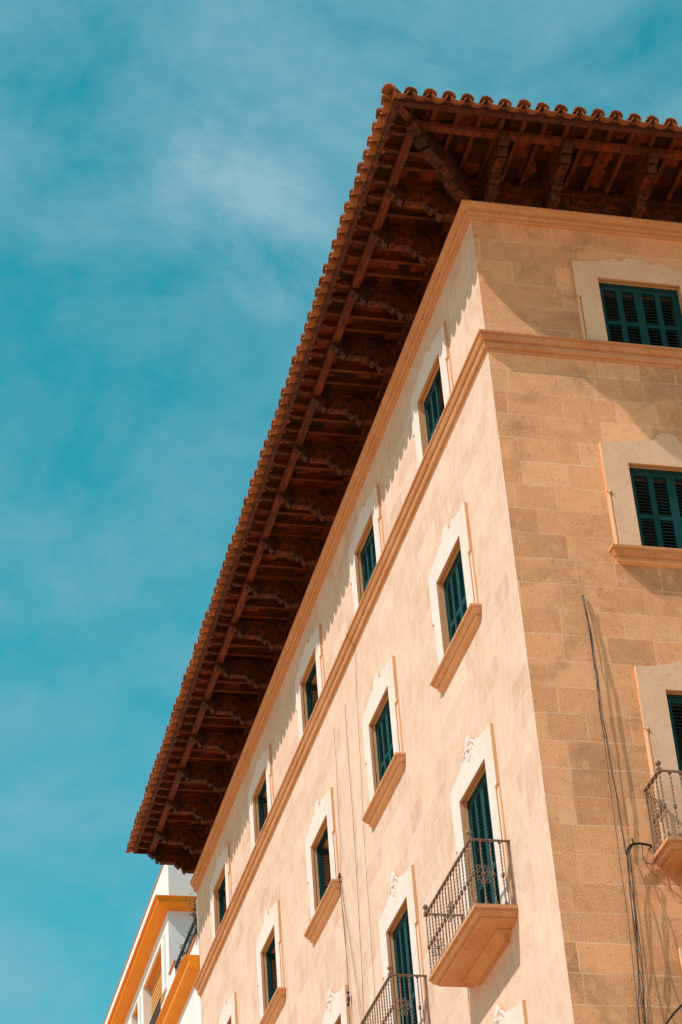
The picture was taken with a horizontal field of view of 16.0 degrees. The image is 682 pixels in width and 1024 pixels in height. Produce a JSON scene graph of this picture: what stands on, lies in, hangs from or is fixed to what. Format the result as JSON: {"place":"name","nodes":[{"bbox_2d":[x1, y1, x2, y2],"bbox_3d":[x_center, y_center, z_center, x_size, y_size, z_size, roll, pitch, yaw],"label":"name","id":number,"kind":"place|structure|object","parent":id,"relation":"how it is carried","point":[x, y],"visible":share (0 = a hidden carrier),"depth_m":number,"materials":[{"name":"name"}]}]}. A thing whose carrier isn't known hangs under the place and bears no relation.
{"place":"outdoors","nodes":[
{"label":"outdoors","id":0,"kind":"place"},
{"bbox_2d":[103,865,201,1023],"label":"white building","id":1,"kind":"structure","parent":0,"point":[157,980],"depth_m":49.52,"materials":[{"name":"paint"}]},
{"bbox_2d":[130,995,141,1023],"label":"window","id":2,"kind":"structure","parent":1,"relation":"in","point":[136,1017],"depth_m":52.16,"materials":[{"name":"white paint"}]},
{"bbox_2d":[141,935,166,1023],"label":"window","id":3,"kind":"structure","parent":1,"relation":"in","point":[154,988],"depth_m":50.65,"materials":[{"name":"white paint"}]},
{"bbox_2d":[186,889,196,929],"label":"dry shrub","id":4,"kind":"object","parent":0,"point":[193,909],"visible":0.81,"depth_m":46.30,"materials":[{"name":"plant"}]},
{"bbox_2d":[0,0,681,1023],"label":"sky","id":5,"kind":"structure","parent":0,"point":[177,177],"materials":[{"name":"blue"}]},
{"label":"ground","id":6,"kind":"structure","parent":0,"visible":0},
{"bbox_2d":[125,83,681,1023],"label":"stone building","id":7,"kind":"structure","parent":6,"relation":"on","point":[465,493],"depth_m":30.68,"materials":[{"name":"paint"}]},
{"bbox_2d":[210,843,231,941],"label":"window","id":8,"kind":"structure","parent":7,"relation":"in","point":[224,860],"depth_m":43.91,"materials":[{"name":"stone"}]},
{"bbox_2d":[218,992,237,1023],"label":"window","id":9,"kind":"structure","parent":7,"relation":"in","point":[229,1013],"depth_m":41.89,"materials":[{"name":"stone"}]},
{"bbox_2d":[248,744,273,849],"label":"window","id":10,"kind":"structure","parent":7,"relation":"in","point":[264,764],"depth_m":41.03,"materials":[{"name":"stone"}]},
{"bbox_2d":[256,900,285,1023],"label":"window","id":11,"kind":"structure","parent":7,"relation":"in","point":[272,917],"depth_m":39.12,"materials":[{"name":"stone"}]},
{"bbox_2d":[295,624,324,741],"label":"window","id":12,"kind":"structure","parent":7,"relation":"in","point":[314,646],"depth_m":37.99,"materials":[{"name":"stone"}]},
{"bbox_2d":[303,787,340,942],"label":"window","id":13,"kind":"structure","parent":7,"relation":"in","point":[324,808],"depth_m":36.02,"materials":[{"name":"stone"}]},
{"bbox_2d":[322,985,349,1023],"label":"window","id":14,"kind":"structure","parent":7,"relation":"in","point":[337,1009],"depth_m":34.29,"materials":[{"name":"stone"}]},
{"bbox_2d":[333,728,340,875],"bbox_3d":[-0.057,4.225,35.329,0.005,2.327,0.233,4,-35,-13],"label":"wire","id":15,"kind":"object","parent":7,"relation":"attached to","point":[337,792],"visible":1,"depth_m":35.35,"materials":[{"name":"brown"}]},
{"bbox_2d":[340,882,361,1022],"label":"wire","id":16,"kind":"object","parent":7,"relation":"attached to","point":[351,954],"visible":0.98,"depth_m":33.75,"materials":[{"name":"brown"}]},
{"bbox_2d":[345,710,364,1023],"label":"wire","id":17,"kind":"object","parent":7,"relation":"attached to","point":[356,869],"visible":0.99,"depth_m":33.88,"materials":[{"name":"brown"}]},
{"bbox_2d":[346,619,374,995],"bbox_3d":[0.303,4.871,33.274,0.131,7.751,0.570,4,-35,-13],"label":"wire","id":18,"kind":"object","parent":7,"relation":"attached to","point":[362,809],"visible":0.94,"depth_m":33.80,"materials":[{"name":"brown"}]},
{"bbox_2d":[348,484,384,614],"bbox_3d":[0.411,0.590,34.733,0.189,1.487,1.740,4,-35,-13],"label":"window","id":19,"kind":"structure","parent":7,"relation":"in","point":[374,545],"depth_m":34.92,"materials":[{"name":"stone"}]},
{"bbox_2d":[362,656,405,827],"bbox_3d":[0.575,3.055,33.030,0.263,1.950,1.910,4,-35,-13],"label":"window","id":20,"kind":"structure","parent":7,"relation":"in","point":[390,751],"depth_m":33.03,"materials":[{"name":"stone"}]},
{"bbox_2d":[379,865,427,1023],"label":"window","id":21,"kind":"structure","parent":7,"relation":"in","point":[402,889],"depth_m":31.28,"materials":[{"name":"stone"}]},
{"bbox_2d":[492,1000,527,1023],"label":"window","id":22,"kind":"structure","parent":7,"relation":"in","point":[517,1015],"depth_m":26.39,"materials":[{"name":"stone"}]},
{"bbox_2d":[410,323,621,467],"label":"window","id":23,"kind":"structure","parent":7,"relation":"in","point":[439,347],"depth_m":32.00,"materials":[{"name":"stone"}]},
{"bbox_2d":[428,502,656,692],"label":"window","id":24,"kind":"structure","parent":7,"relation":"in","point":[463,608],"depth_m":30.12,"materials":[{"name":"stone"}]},
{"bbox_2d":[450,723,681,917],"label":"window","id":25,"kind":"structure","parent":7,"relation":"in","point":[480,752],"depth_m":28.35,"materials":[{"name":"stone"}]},
{"bbox_2d":[582,595,625,851],"bbox_3d":[2.899,2.274,26.710,0.081,3.264,0.064,-6,-34,2],"label":"cable bundle","id":26,"kind":"object","parent":7,"relation":"hanging from","point":[599,699],"visible":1,"depth_m":26.71,"materials":[{"name":"black rubber"}]},
{"bbox_2d":[584,598,639,1023],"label":"wire","id":27,"kind":"object","parent":7,"relation":"attached to","point":[613,813],"visible":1,"depth_m":25.99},
{"bbox_2d":[570,258,681,347],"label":"window","id":28,"kind":"structure","parent":7,"relation":"in","point":[636,320],"depth_m":30.60,"materials":[{"name":"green stone"}]},
{"bbox_2d":[625,838,651,853],"bbox_3d":[3.173,3.589,25.842,0.322,0.187,0.089,8,-36,-17],"label":"cable strap","id":29,"kind":"object","parent":7,"relation":"attached to","point":[630,846],"visible":1,"depth_m":25.83,"materials":[{"name":"black"}]},
{"bbox_2d":[626,849,645,1023],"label":"cable bundle","id":30,"kind":"object","parent":29,"relation":"hanging from","point":[635,928],"visible":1,"depth_m":25.15,"materials":[{"name":"black rubber"}]},
{"bbox_2d":[642,844,656,863],"bbox_3d":[3.284,3.650,25.789,0.159,0.244,0.029,4,-35,-13],"label":"cable loop","id":31,"kind":"object","parent":29,"relation":"hanging from","point":[643,857],"visible":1,"depth_m":25.77,"materials":[{"name":"black"}]},
{"bbox_2d":[599,433,681,568],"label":"window","id":32,"kind":"structure","parent":7,"relation":"in","point":[631,502],"depth_m":28.78,"materials":[{"name":"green stone"}]},
{"bbox_2d":[634,661,681,841],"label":"window","id":33,"kind":"structure","parent":7,"relation":"in","point":[661,712],"depth_m":26.85,"materials":[{"name":"beige stone"}]},
{"bbox_2d":[646,849,681,897],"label":"wire","id":34,"kind":"object","parent":7,"relation":"attached to","point":[656,876],"visible":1,"depth_m":25.74,"materials":[{"name":"brown"}]},
{"bbox_2d":[665,1004,681,1023],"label":"street cable","id":35,"kind":"object","parent":7,"relation":"attached to","point":[673,1013],"visible":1,"depth_m":24.51,"materials":[{"name":"black plastic"}]},
{"bbox_2d":[678,948,681,971],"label":"window","id":36,"kind":"structure","parent":7,"relation":"in","point":[680,949],"depth_m":25.24,"materials":[{"name":"beige stone"}]},
{"bbox_3d":[-0.022,5.233,34.779,0.056,0.076,0.076,4,-35,-13],"label":"cable clamp","id":37,"kind":"object","parent":7,"relation":"attached to","visible":0},
{"bbox_2d":[339,878,350,1020],"bbox_3d":[0.118,6.849,33.636,0.015,3.932,0.113,4,-35,-13],"label":"cable bundle","id":38,"kind":"object","parent":37,"relation":"hanging from","point":[346,950],"visible":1,"depth_m":34.12,"materials":[{"name":"brown metal"}]},
{"bbox_2d":[347,991,349,1005],"bbox_3d":[0.103,6.775,33.678,0.048,0.201,0.100,-1,-35,-6],"label":"cable joint","id":39,"kind":"object","parent":38,"relation":"attached to","point":[348,997],"visible":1,"depth_m":33.66,"materials":[{"name":"black"}]}
]}

